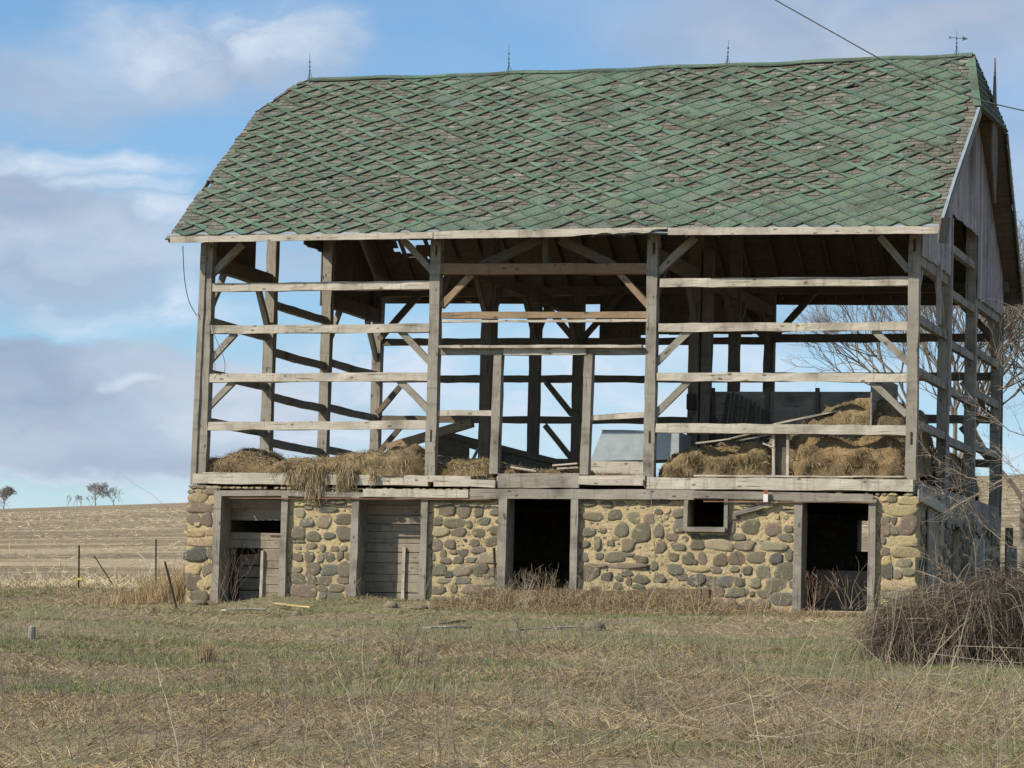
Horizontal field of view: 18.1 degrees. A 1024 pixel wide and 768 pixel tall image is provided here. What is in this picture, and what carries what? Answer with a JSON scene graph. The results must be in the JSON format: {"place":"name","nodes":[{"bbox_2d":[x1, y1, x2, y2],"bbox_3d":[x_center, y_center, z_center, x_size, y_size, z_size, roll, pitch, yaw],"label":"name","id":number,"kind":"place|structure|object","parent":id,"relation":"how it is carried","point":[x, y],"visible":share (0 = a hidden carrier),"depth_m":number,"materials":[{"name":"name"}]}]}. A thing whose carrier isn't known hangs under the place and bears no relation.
{"place":"outdoors","nodes":[
{"label":"outdoors","id":0,"kind":"place"},
{"bbox_2d":[0,580,156,592],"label":"dead grass","id":1,"kind":"structure","parent":0,"point":[48,589],"depth_m":77.34,"materials":[{"name":"beige plant"}]},
{"bbox_2d":[438,433,579,469],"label":"plank ramp","id":2,"kind":"structure","parent":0,"point":[453,446],"depth_m":68.88,"materials":[{"name":"grey wood"}]},
{"bbox_2d":[0,475,1023,767],"bbox_3d":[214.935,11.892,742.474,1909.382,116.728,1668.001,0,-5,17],"label":"ground","id":3,"kind":"structure","parent":0,"point":[54,551],"depth_m":40.92,"materials":[{"name":"brown plant"}]},
{"bbox_2d":[0,485,16,508],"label":"bare tree","id":4,"kind":"object","parent":3,"relation":"on","point":[5,492],"visible":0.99,"depth_m":567.56,"materials":[{"name":"grey plant"}]},
{"bbox_2d":[28,626,35,639],"bbox_3d":[-6.575,3.505,43.900,0.109,0.393,0.108,0,-5,17],"label":"stub post","id":5,"kind":"object","parent":3,"relation":"on","point":[31,631],"visible":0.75,"depth_m":43.87,"materials":[{"name":"grey"}]},
{"bbox_2d":[77,545,82,588],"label":"steel fence post","id":6,"kind":"object","parent":3,"relation":"on","point":[78,578],"visible":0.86,"depth_m":77.38,"materials":[{"name":"metal"}]},
{"bbox_2d":[67,494,94,506],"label":"distant bush","id":7,"kind":"object","parent":3,"relation":"on","point":[79,496],"visible":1,"depth_m":546.96,"materials":[{"name":"grey plant"}]},
{"bbox_2d":[0,566,185,588],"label":"corn straw","id":8,"kind":"object","parent":3,"relation":"on","point":[56,580],"visible":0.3,"depth_m":90.53,"materials":[{"name":"beige plant"}]},
{"bbox_2d":[86,482,109,505],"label":"bare tree","id":9,"kind":"object","parent":3,"relation":"on","point":[94,486],"visible":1,"depth_m":561.63,"materials":[{"name":"grey plant"}]},
{"bbox_2d":[94,555,112,584],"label":"steel fence post","id":10,"kind":"object","parent":3,"relation":"on","point":[103,569],"visible":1,"depth_m":82.07,"materials":[{"name":"metal"}]},
{"bbox_2d":[104,486,123,504],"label":"bare tree","id":11,"kind":"object","parent":3,"relation":"on","point":[109,493],"visible":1,"depth_m":561.30,"materials":[{"name":"grey plant"}]},
{"bbox_2d":[15,549,240,605],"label":"tall grass clump","id":12,"kind":"object","parent":3,"relation":"on","point":[154,593],"visible":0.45,"depth_m":65.69,"materials":[{"name":"beige plant"}]},
{"bbox_2d":[155,539,156,584],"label":"steel fence post","id":13,"kind":"object","parent":3,"relation":"on","point":[156,559],"visible":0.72,"depth_m":82.74,"materials":[{"name":"metal"}]},
{"bbox_2d":[152,626,179,767],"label":"weed stalk","id":14,"kind":"object","parent":3,"relation":"on","point":[167,705],"visible":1,"depth_m":20.34,"materials":[{"name":"beige plant"}]},
{"bbox_2d":[164,561,176,607],"bbox_3d":[-6.516,3.930,61.423,0.371,1.068,0.037,0,-5,17],"label":"steel fence post","id":15,"kind":"object","parent":3,"relation":"on","point":[170,584],"visible":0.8,"depth_m":61.43,"materials":[{"name":"metal"}]},
{"bbox_2d":[125,477,228,602],"bbox_3d":[-6.728,3.166,64.301,2.434,2.634,0.174,0,-5,19],"label":"sapling","id":16,"kind":"object","parent":3,"relation":"on","point":[193,539],"visible":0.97,"depth_m":64.19,"materials":[{"name":"brown plant"}]},
{"bbox_2d":[189,600,208,604],"bbox_3d":[-6.163,4.312,63.048,0.399,0.144,0.299,1,-5,7],"label":"field stone","id":17,"kind":"object","parent":3,"relation":"on","point":[199,602],"visible":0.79,"depth_m":62.94,"materials":[{"name":"beige stone"}]},
{"bbox_2d":[191,634,220,662],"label":"grass tuft","id":18,"kind":"object","parent":3,"relation":"on","point":[208,651],"visible":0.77,"depth_m":38.22,"materials":[{"name":"beige plant"}]},
{"bbox_2d":[206,537,242,600],"bbox_3d":[-5.817,3.795,64.422,0.640,1.558,0.977,4,-6,-31],"label":"twiggy shrub","id":19,"kind":"object","parent":3,"relation":"on","point":[225,566],"visible":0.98,"depth_m":64.36,"materials":[{"name":"brown plant"}]},
{"bbox_2d":[221,608,266,610],"bbox_3d":[-4.869,4.099,58.306,0.792,0.073,0.311,3,-5,-22],"label":"ground plank","id":20,"kind":"object","parent":3,"relation":"on","point":[243,609],"visible":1,"depth_m":58.16,"materials":[{"name":"grey wood"}]},
{"bbox_2d":[221,541,269,600],"bbox_3d":[-5.275,3.835,64.294,0.894,1.437,1.132,0,-5,17],"label":"twiggy shrub","id":21,"kind":"object","parent":3,"relation":"on","point":[237,569],"visible":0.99,"depth_m":64.23,"materials":[{"name":"brown plant"}]},
{"bbox_2d":[283,714,308,767],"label":"weed stalk","id":22,"kind":"object","parent":3,"relation":"on","point":[300,742],"visible":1,"depth_m":20.42,"materials":[{"name":"beige plant"}]},
{"bbox_2d":[292,610,300,615],"bbox_3d":[-3.742,4.004,55.755,0.175,0.144,0.135,0,-5,17],"label":"field stone","id":23,"kind":"object","parent":3,"relation":"on","point":[297,612],"visible":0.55,"depth_m":55.71,"materials":[{"name":"beige stone"}]},
{"bbox_2d":[178,593,434,603],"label":"dead grass","id":24,"kind":"structure","parent":3,"relation":"on","point":[368,597],"depth_m":63.06,"materials":[{"name":"beige plant"}]},
{"bbox_2d":[300,696,351,767],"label":"weed stalk","id":25,"kind":"object","parent":3,"relation":"on","point":[328,733],"visible":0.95,"depth_m":20.34,"materials":[{"name":"beige plant"}]},
{"bbox_2d":[330,663,364,767],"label":"weed stalk","id":26,"kind":"object","parent":3,"relation":"on","point":[351,722],"visible":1,"depth_m":20.41,"materials":[{"name":"beige plant"}]},
{"bbox_2d":[330,649,375,767],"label":"weed stalk","id":27,"kind":"object","parent":3,"relation":"on","point":[350,706],"visible":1,"depth_m":20.45,"materials":[{"name":"beige plant"}]},
{"bbox_2d":[362,628,377,767],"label":"weed stalk","id":28,"kind":"object","parent":3,"relation":"on","point":[366,705],"visible":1,"depth_m":20.64,"materials":[{"name":"beige plant"}]},
{"bbox_2d":[383,601,397,607],"bbox_3d":[-2.292,4.198,60.750,0.283,0.192,0.226,-3,-7,43],"label":"field stone","id":29,"kind":"object","parent":3,"relation":"on","point":[391,604],"visible":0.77,"depth_m":60.67,"materials":[{"name":"beige stone"}]},
{"bbox_2d":[379,637,419,767],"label":"weed stalk","id":30,"kind":"object","parent":3,"relation":"on","point":[388,709],"visible":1,"depth_m":20.36,"materials":[{"name":"beige plant"}]},
{"bbox_2d":[380,618,427,665],"bbox_3d":[-1.285,3.064,37.938,0.517,0.608,0.803,-2,-6,32],"label":"twiggy shrub","id":31,"kind":"object","parent":3,"relation":"on","point":[405,642],"visible":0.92,"depth_m":37.96,"materials":[{"name":"brown plant"}]},
{"bbox_2d":[396,646,437,667],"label":"twiggy shrub","id":32,"kind":"object","parent":3,"relation":"on","point":[419,657],"visible":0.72,"depth_m":37.70,"materials":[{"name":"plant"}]},
{"bbox_2d":[409,605,429,609],"bbox_3d":[-1.768,4.234,60.589,0.399,0.120,0.313,0,-5,17],"label":"field stone","id":33,"kind":"object","parent":3,"relation":"on","point":[421,607],"visible":0.63,"depth_m":60.48,"materials":[{"name":"beige stone"}]},
{"bbox_2d":[428,621,449,767],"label":"weed stalk","id":34,"kind":"object","parent":3,"relation":"on","point":[443,694],"visible":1,"depth_m":20.80,"materials":[{"name":"beige plant"}]},
{"bbox_2d":[423,626,470,628],"bbox_3d":[-1.031,3.880,51.102,0.165,0.071,1.445,-1,-5,26],"label":"ground plank","id":35,"kind":"object","parent":3,"relation":"on","point":[447,627],"visible":0.84,"depth_m":50.99,"materials":[{"name":"grey wood"}]},
{"bbox_2d":[432,620,464,623],"bbox_3d":[-1.032,3.946,53.050,0.128,0.116,1.273,0,-5,19],"label":"ground plank","id":36,"kind":"object","parent":3,"relation":"on","point":[448,622],"visible":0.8,"depth_m":52.91,"materials":[{"name":"beige wood"}]},
{"bbox_2d":[471,628,500,655],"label":"twiggy shrub","id":37,"kind":"object","parent":3,"relation":"on","point":[491,643],"visible":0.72,"depth_m":41.22,"materials":[{"name":"brown plant"}]},
{"bbox_2d":[480,723,491,767],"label":"weed stalk","id":38,"kind":"object","parent":3,"relation":"on","point":[484,746],"visible":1,"depth_m":20.85,"materials":[{"name":"beige plant"}]},
{"bbox_2d":[493,548,496,587],"bbox_3d":[-0.331,3.728,62.733,0.131,1.057,0.043,0,-5,17],"label":"steel fence post","id":39,"kind":"object","parent":3,"relation":"on","point":[494,559],"visible":0.58,"depth_m":62.75,"materials":[{"name":"metal"}]},
{"bbox_2d":[0,479,1022,587],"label":"corn stubble","id":40,"kind":"object","parent":3,"relation":"on","point":[153,509],"visible":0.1,"depth_m":187.47,"materials":[{"name":"beige plant"}]},
{"bbox_2d":[0,583,1023,767],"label":"grass","id":41,"kind":"structure","parent":3,"relation":"on","point":[486,676],"depth_m":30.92,"materials":[{"name":"plant"}]},
{"bbox_2d":[274,603,312,607],"bbox_3d":[-4.135,4.179,60.632,0.098,0.093,1.043,6,-7,-44],"label":"ground plank","id":42,"kind":"object","parent":41,"relation":"on","point":[293,605],"visible":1,"depth_m":60.59,"materials":[{"name":"yellow wood"}]},
{"bbox_2d":[503,612,527,651],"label":"stalk","id":43,"kind":"object","parent":3,"relation":"on","point":[517,624],"visible":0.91,"depth_m":41.54,"materials":[{"name":"brown plant"}]},
{"bbox_2d":[510,563,538,608],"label":"twiggy shrub","id":44,"kind":"object","parent":3,"relation":"on","point":[523,589],"visible":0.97,"depth_m":59.61,"materials":[{"name":"beige plant"}]},
{"bbox_2d":[508,626,579,630],"bbox_3d":[0.552,3.854,50.425,0.231,0.142,1.711,-2,-6,38],"label":"ground plank","id":45,"kind":"object","parent":3,"relation":"on","point":[563,627],"visible":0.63,"depth_m":50.42,"materials":[{"name":"grey wood"}]},
{"bbox_2d":[538,706,569,767],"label":"weed stalk","id":46,"kind":"object","parent":3,"relation":"on","point":[560,734],"visible":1,"depth_m":20.86,"materials":[{"name":"beige plant"}]},
{"bbox_2d":[581,620,605,630],"bbox_3d":[1.290,3.846,50.558,0.400,0.240,0.330,0,-5,17],"label":"field stone","id":47,"kind":"object","parent":3,"relation":"on","point":[601,625],"visible":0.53,"depth_m":50.44,"materials":[{"name":"beige stone"}]},
{"bbox_2d":[165,36,1023,614],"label":"timber frame barn","id":48,"kind":"structure","parent":3,"relation":"on","point":[695,208],"depth_m":65.10,"materials":[{"name":"grey wood"}]},
{"bbox_2d":[182,246,196,315],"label":"cable","id":49,"kind":"object","parent":48,"relation":"hanging from","point":[185,283],"visible":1,"depth_m":65.43,"materials":[{"name":"metal"}]},
{"bbox_2d":[212,322,224,372],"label":"cable","id":50,"kind":"object","parent":48,"relation":"attached to","point":[218,344],"visible":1,"depth_m":65.29,"materials":[{"name":"metal"}]},
{"bbox_2d":[206,446,287,486],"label":"hay heap","id":51,"kind":"object","parent":48,"relation":"on","point":[249,460],"visible":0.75,"depth_m":65.16,"materials":[{"name":"beige plant"}]},
{"bbox_2d":[230,489,291,597],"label":"plank door","id":52,"kind":"structure","parent":48,"relation":"in","point":[242,509],"depth_m":65.23,"materials":[{"name":"grey wood"}]},
{"bbox_2d":[261,443,440,505],"bbox_3d":[-3.206,1.872,64.912,3.802,1.422,1.872,0,-5,17],"label":"hay heap","id":53,"kind":"object","parent":48,"relation":"on","point":[396,460],"visible":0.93,"depth_m":64.22,"materials":[{"name":"beige plant"}]},
{"bbox_2d":[365,498,420,599],"bbox_3d":[-2.265,3.290,64.321,1.401,2.161,0.109,0,-5,17],"label":"plank door","id":54,"kind":"structure","parent":48,"relation":"in","point":[381,514],"depth_m":64.38,"materials":[{"name":"grey wood"}]},
{"bbox_2d":[386,418,474,449],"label":"leaning timber","id":55,"kind":"object","parent":48,"relation":"on","point":[452,428],"visible":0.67,"depth_m":68.39,"materials":[{"name":"grey wood"}]},
{"bbox_2d":[437,455,506,478],"bbox_3d":[-0.790,1.778,64.217,1.473,0.682,1.525,0,-5,17],"label":"hay heap","id":56,"kind":"object","parent":48,"relation":"on","point":[477,467],"visible":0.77,"depth_m":63.72,"materials":[{"name":"beige plant"}]},
{"bbox_2d":[472,448,477,459],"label":"leaning timber","id":57,"kind":"object","parent":48,"relation":"on","point":[475,453],"visible":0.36,"depth_m":67.86,"materials":[{"name":"grey wood"}]},
{"bbox_2d":[501,464,594,488],"bbox_3d":[0.883,1.840,64.232,1.972,0.491,2.455,0,-5,17],"label":"hay heap","id":58,"kind":"object","parent":48,"relation":"on","point":[507,470],"visible":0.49,"depth_m":63.33,"materials":[{"name":"brown plant"}]},
{"bbox_2d":[510,466,537,471],"bbox_3d":[0.242,1.680,63.260,0.533,0.114,0.126,0,-5,17],"label":"loose board","id":59,"kind":"object","parent":58,"relation":"on","point":[524,469],"visible":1,"depth_m":63.20,"materials":[{"name":"grey wood"}]},
{"bbox_2d":[552,463,578,466],"bbox_3d":[1.052,1.587,63.143,0.505,0.080,0.125,0,-5,17],"label":"loose board","id":60,"kind":"object","parent":58,"relation":"on","point":[556,465],"visible":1,"depth_m":63.11,"materials":[{"name":"grey wood"}]},
{"bbox_2d":[557,467,578,469],"bbox_3d":[1.105,1.655,63.016,0.428,0.065,0.124,0,-5,17],"label":"loose board","id":61,"kind":"object","parent":58,"relation":"on","point":[562,468],"visible":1,"depth_m":62.97,"materials":[{"name":"grey wood"}]},
{"bbox_2d":[592,471,639,475],"bbox_3d":[2.166,1.858,63.139,1.277,0.301,1.070,0,-5,17],"label":"hay heap","id":62,"kind":"object","parent":48,"relation":"on","point":[610,474],"visible":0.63,"depth_m":62.82,"materials":[{"name":"beige plant"}]},
{"bbox_2d":[591,430,690,474],"bbox_3d":[2.576,1.404,64.349,1.830,0.898,1.040,0,-5,17],"label":"metal hopper","id":63,"kind":"object","parent":48,"relation":"on","point":[618,451],"visible":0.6,"depth_m":63.95,"materials":[{"name":"grey metal"}]},
{"bbox_2d":[683,498,728,531],"bbox_3d":[3.751,2.508,61.950,0.885,0.705,0.229,0,-5,17],"label":"window frame","id":64,"kind":"structure","parent":48,"relation":"in","point":[686,528],"depth_m":61.85,"materials":[{"name":"grey wood"}]},
{"bbox_2d":[657,441,780,477],"bbox_3d":[4.238,1.595,63.297,2.558,1.029,2.733,0,-5,17],"label":"hay heap","id":65,"kind":"object","parent":48,"relation":"on","point":[746,458],"visible":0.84,"depth_m":62.23,"materials":[{"name":"beige plant"}]},
{"bbox_2d":[695,438,731,443],"bbox_3d":[3.946,1.115,62.712,0.708,0.130,0.128,0,-5,17],"label":"loose board","id":66,"kind":"object","parent":65,"relation":"on","point":[704,442],"visible":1,"depth_m":62.67,"materials":[{"name":"grey wood"}]},
{"bbox_2d":[731,434,751,438],"bbox_3d":[4.477,1.020,62.663,0.467,0.142,0.127,0,-5,17],"label":"loose board","id":67,"kind":"object","parent":66,"relation":"on","point":[740,436],"visible":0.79,"depth_m":62.63,"materials":[{"name":"grey wood"}]},
{"bbox_2d":[735,434,771,441],"bbox_3d":[4.764,1.047,62.883,0.765,0.177,0.123,0,-5,17],"label":"loose board","id":68,"kind":"object","parent":65,"relation":"on","point":[739,440],"visible":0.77,"depth_m":62.84,"materials":[{"name":"grey wood"}]},
{"bbox_2d":[715,392,774,441],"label":"picket bundle","id":69,"kind":"object","parent":48,"relation":"on","point":[751,415],"visible":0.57,"depth_m":65.54,"materials":[{"name":"grey wood"}]},
{"bbox_2d":[767,396,935,479],"bbox_3d":[6.739,1.230,64.074,3.343,1.954,3.835,0,-5,17],"label":"hay heap","id":70,"kind":"object","parent":48,"relation":"on","point":[856,411],"visible":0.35,"depth_m":62.72,"materials":[{"name":"beige plant"}]},
{"bbox_2d":[773,410,836,423],"bbox_3d":[5.859,0.643,62.951,1.470,0.366,0.127,1,-5,10],"label":"loose board","id":71,"kind":"object","parent":70,"relation":"on","point":[791,420],"visible":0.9,"depth_m":62.91,"materials":[{"name":"grey wood"}]},
{"bbox_2d":[787,435,929,483],"bbox_3d":[6.805,1.516,62.607,2.491,1.084,2.945,0,-5,17],"label":"hay heap","id":72,"kind":"object","parent":48,"relation":"on","point":[871,455],"visible":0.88,"depth_m":61.45,"materials":[{"name":"beige plant"}]},
{"bbox_2d":[869,447,984,500],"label":"hay heap","id":73,"kind":"object","parent":48,"relation":"on","point":[957,460],"visible":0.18,"depth_m":66.97,"materials":[{"name":"brown plant"}]},
{"bbox_2d":[926,507,938,591],"bbox_3d":[8.176,3.475,62.339,0.038,2.100,1.197,0,-5,17],"label":"plank door","id":74,"kind":"structure","parent":48,"relation":"in","point":[933,527],"depth_m":62.23,"materials":[{"name":"grey wood"}]},
{"bbox_2d":[951,529,953,585],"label":"plank door","id":75,"kind":"structure","parent":48,"relation":"in","point":[952,536],"depth_m":65.45,"materials":[{"name":"grey wood"}]},
{"bbox_2d":[477,588,712,602],"bbox_3d":[1.577,4.106,61.864,4.640,0.390,0.372,0,-5,17],"label":"fallen timber","id":76,"kind":"object","parent":3,"relation":"on","point":[708,595],"visible":0.29,"depth_m":61.52,"materials":[{"name":"grey wood"}]},
{"bbox_2d":[354,561,890,616],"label":"dry weeds","id":77,"kind":"object","parent":3,"relation":"on","point":[585,588],"visible":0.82,"depth_m":60.01,"materials":[{"name":"beige plant"}]},
{"bbox_2d":[621,519,630,595],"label":"weed stalk","id":78,"kind":"object","parent":3,"relation":"on","point":[626,565],"visible":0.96,"depth_m":61.24,"materials":[{"name":"beige plant"}]},
{"bbox_2d":[634,665,651,765],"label":"weed stalk","id":79,"kind":"object","parent":3,"relation":"on","point":[642,720],"visible":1,"depth_m":20.63,"materials":[{"name":"beige plant"}]},
{"bbox_2d":[639,432,664,599],"bbox_3d":[2.589,2.567,60.756,0.700,3.380,0.270,0,-5,17],"label":"sapling","id":80,"kind":"object","parent":3,"relation":"on","point":[652,513],"visible":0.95,"depth_m":60.74,"materials":[{"name":"brown plant"}]},
{"bbox_2d":[423,575,890,618],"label":"dead grass","id":81,"kind":"structure","parent":3,"relation":"on","point":[513,604],"depth_m":60.01,"materials":[{"name":"beige plant"}]},
{"bbox_2d":[743,648,764,767],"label":"weed stalk","id":82,"kind":"object","parent":3,"relation":"on","point":[753,714],"visible":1,"depth_m":19.96,"materials":[{"name":"beige plant"}]},
{"bbox_2d":[499,602,1023,757],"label":"fallen stalks","id":83,"kind":"object","parent":3,"relation":"on","point":[833,715],"visible":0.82,"depth_m":28.57,"materials":[{"name":"beige plant"}]},
{"bbox_2d":[806,568,836,609],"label":"twiggy shrub","id":84,"kind":"object","parent":3,"relation":"on","point":[815,590],"visible":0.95,"depth_m":61.13,"materials":[{"name":"brown plant"}]},
{"bbox_2d":[826,557,889,608],"bbox_3d":[6.581,3.752,60.667,1.384,1.015,0.507,0,-5,17],"label":"twiggy shrub","id":85,"kind":"object","parent":3,"relation":"on","point":[845,589],"visible":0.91,"depth_m":60.82,"materials":[{"name":"brown plant"}]},
{"bbox_2d":[783,211,1023,458],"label":"bare tree","id":86,"kind":"object","parent":3,"relation":"on","point":[1011,324],"visible":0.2,"depth_m":83.40,"materials":[{"name":"brown plant"}]},
{"bbox_2d":[822,553,1023,667],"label":"brush mound","id":87,"kind":"object","parent":3,"relation":"on","point":[998,615],"visible":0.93,"depth_m":39.09,"materials":[{"name":"brown plant"},{"name":"bark"}]},
{"bbox_2d":[888,618,969,720],"bbox_3d":[3.630,2.529,28.051,0.754,0.984,0.034,0,-5,21],"label":"weed stalk","id":88,"kind":"object","parent":3,"relation":"on","point":[921,670],"visible":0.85,"depth_m":28.06,"materials":[{"name":"beige plant"}]},
{"bbox_2d":[849,221,1023,586],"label":"bare tree","id":89,"kind":"object","parent":3,"relation":"on","point":[1017,492],"visible":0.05,"depth_m":87.21,"materials":[{"name":"brown plant"}]},
{"bbox_2d":[922,593,972,749],"bbox_3d":[3.199,2.141,23.616,0.377,1.218,0.106,1,-5,11],"label":"weed stalk","id":90,"kind":"object","parent":3,"relation":"on","point":[947,679],"visible":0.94,"depth_m":23.61,"materials":[{"name":"beige plant"}]},
{"bbox_2d":[895,299,1023,587],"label":"bare tree","id":91,"kind":"object","parent":3,"relation":"on","point":[980,482],"visible":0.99,"depth_m":56.11,"materials":[{"name":"brown plant"}]},
{"bbox_2d":[927,653,1019,683],"bbox_3d":[4.817,3.059,33.429,1.019,0.480,0.056,0,-5,17],"label":"weed stalk","id":92,"kind":"object","parent":3,"relation":"on","point":[959,657],"visible":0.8,"depth_m":33.52,"materials":[{"name":"beige plant"}]},
{"bbox_2d":[973,540,984,590],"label":"wooden post","id":93,"kind":"object","parent":3,"relation":"on","point":[981,548],"visible":0.26,"depth_m":65.61,"materials":[{"name":"grey wood"}]},
{"bbox_2d":[949,646,1009,683],"bbox_3d":[5.207,3.059,34.442,1.042,0.479,0.058,0,-5,17],"label":"weed stalk","id":94,"kind":"object","parent":3,"relation":"on","point":[971,646],"visible":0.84,"depth_m":34.53,"materials":[{"name":"beige plant"}]},
{"bbox_2d":[1005,528,1012,574],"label":"wooden post","id":95,"kind":"object","parent":3,"relation":"on","point":[1007,539],"visible":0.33,"depth_m":69.27,"materials":[{"name":"grey wood"}]},
{"bbox_2d":[1006,546,1016,586],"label":"wooden post","id":96,"kind":"object","parent":3,"relation":"on","point":[1010,553],"visible":0.2,"depth_m":69.20,"materials":[{"name":"grey wood"}]},
{"bbox_2d":[0,0,1023,508],"label":"sky","id":97,"kind":"structure","parent":0,"point":[115,115],"materials":[{"name":"blue"}]},
{"bbox_2d":[775,0,1023,110],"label":"power line","id":98,"kind":"object","parent":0,"point":[897,66],"visible":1,"depth_m":54.61,"materials":[{"name":"metal"}]}
]}

